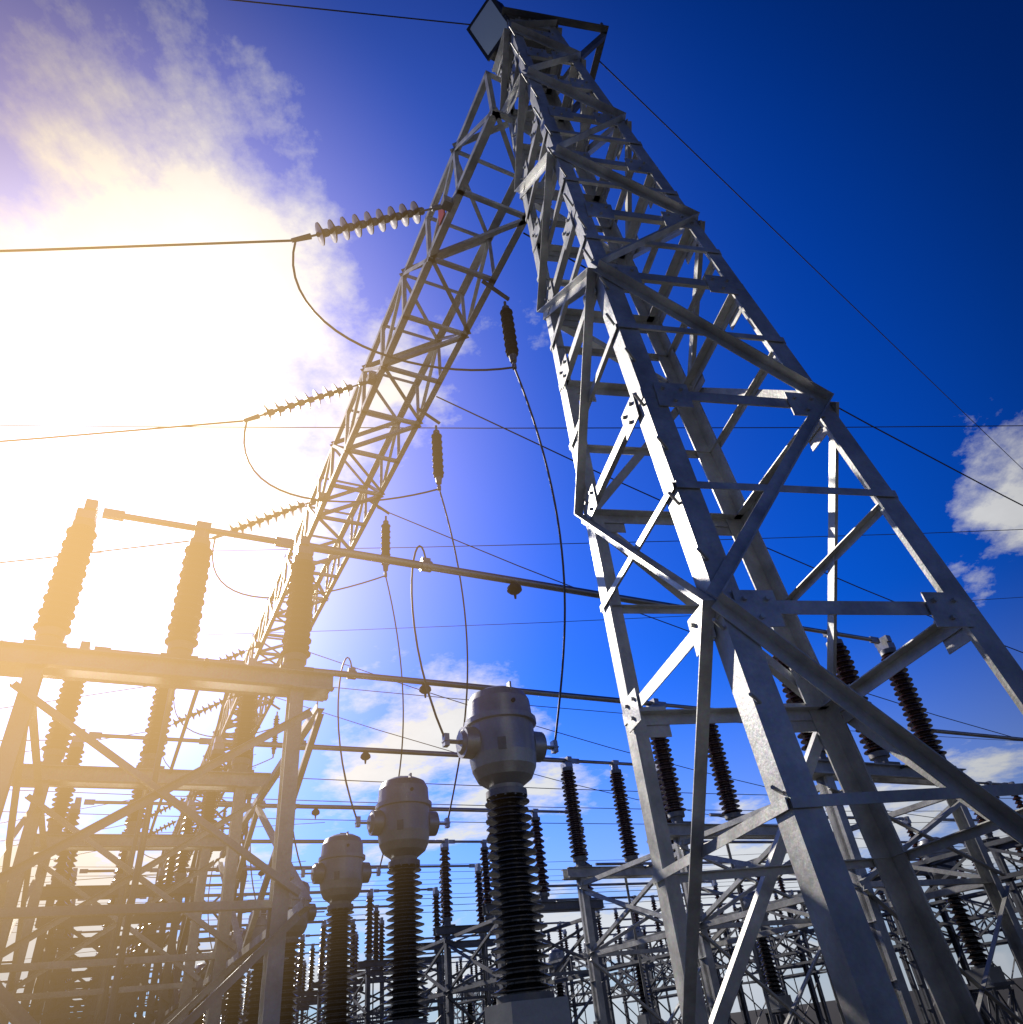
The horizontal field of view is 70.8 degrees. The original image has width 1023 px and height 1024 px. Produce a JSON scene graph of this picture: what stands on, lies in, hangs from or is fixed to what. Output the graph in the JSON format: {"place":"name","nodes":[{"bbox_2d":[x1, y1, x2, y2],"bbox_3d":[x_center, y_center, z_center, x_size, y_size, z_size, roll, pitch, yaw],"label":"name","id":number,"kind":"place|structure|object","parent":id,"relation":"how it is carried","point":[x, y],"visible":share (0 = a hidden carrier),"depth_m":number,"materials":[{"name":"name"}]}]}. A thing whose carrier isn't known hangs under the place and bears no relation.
{"place":"outdoors","nodes":[
{"label":"outdoors","id":0,"kind":"place"},
{"bbox_2d":[0,0,1022,1023],"label":"sky","id":1,"kind":"structure","parent":0,"point":[882,140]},
{"bbox_2d":[466,0,1022,1023],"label":"gantry tower","id":2,"kind":"structure","parent":0,"point":[528,54],"depth_m":4.47,"materials":[{"name":"grey metal"}]},
{"bbox_2d":[160,70,544,878],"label":"gantry beam","id":3,"kind":"structure","parent":2,"relation":"attached to","point":[430,348],"depth_m":10.98,"materials":[{"name":"grey metal"}]},
{"bbox_2d":[0,195,518,877],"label":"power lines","id":4,"kind":"object","parent":3,"relation":"attached to","point":[392,217],"visible":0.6,"depth_m":9.72,"materials":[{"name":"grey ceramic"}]},
{"bbox_2d":[376,363,565,875],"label":"hanging cables","id":5,"kind":"object","parent":3,"relation":"hanging from","point":[554,750],"visible":0.91,"depth_m":8.69,"materials":[{"name":"grey metal"}]},
{"bbox_2d":[665,977,1022,1023],"bbox_3d":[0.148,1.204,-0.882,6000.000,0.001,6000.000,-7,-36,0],"label":"ground","id":6,"kind":"structure","parent":0,"point":[832,1007],"depth_m":107.84,"materials":[{"name":"grey"}]},
{"bbox_2d":[128,693,256,1023],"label":"gantry columns","id":7,"kind":"structure","parent":6,"relation":"on","point":[243,876],"depth_m":19.37,"materials":[{"name":"grey metal"}]},
{"bbox_2d":[0,0,1022,960],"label":"overhead wires","id":8,"kind":"object","parent":7,"relation":"attached to","point":[524,568],"visible":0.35,"depth_m":16.16,"materials":[{"name":"grey metal"}]},
{"bbox_2d":[20,797,611,1023],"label":"bays","id":9,"kind":"object","parent":6,"relation":"on","point":[54,943],"visible":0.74,"depth_m":16.94,"materials":[{"name":"metal"}]},
{"bbox_2d":[0,727,1022,1023],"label":"bays","id":10,"kind":"structure","parent":6,"relation":"on","point":[770,955],"depth_m":24.22,"materials":[{"name":"metal"}]},
{"bbox_2d":[0,498,1022,1023],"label":"bay","id":11,"kind":"object","parent":6,"relation":"on","point":[502,746],"visible":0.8,"depth_m":7.89,"materials":[{"name":"metal"}]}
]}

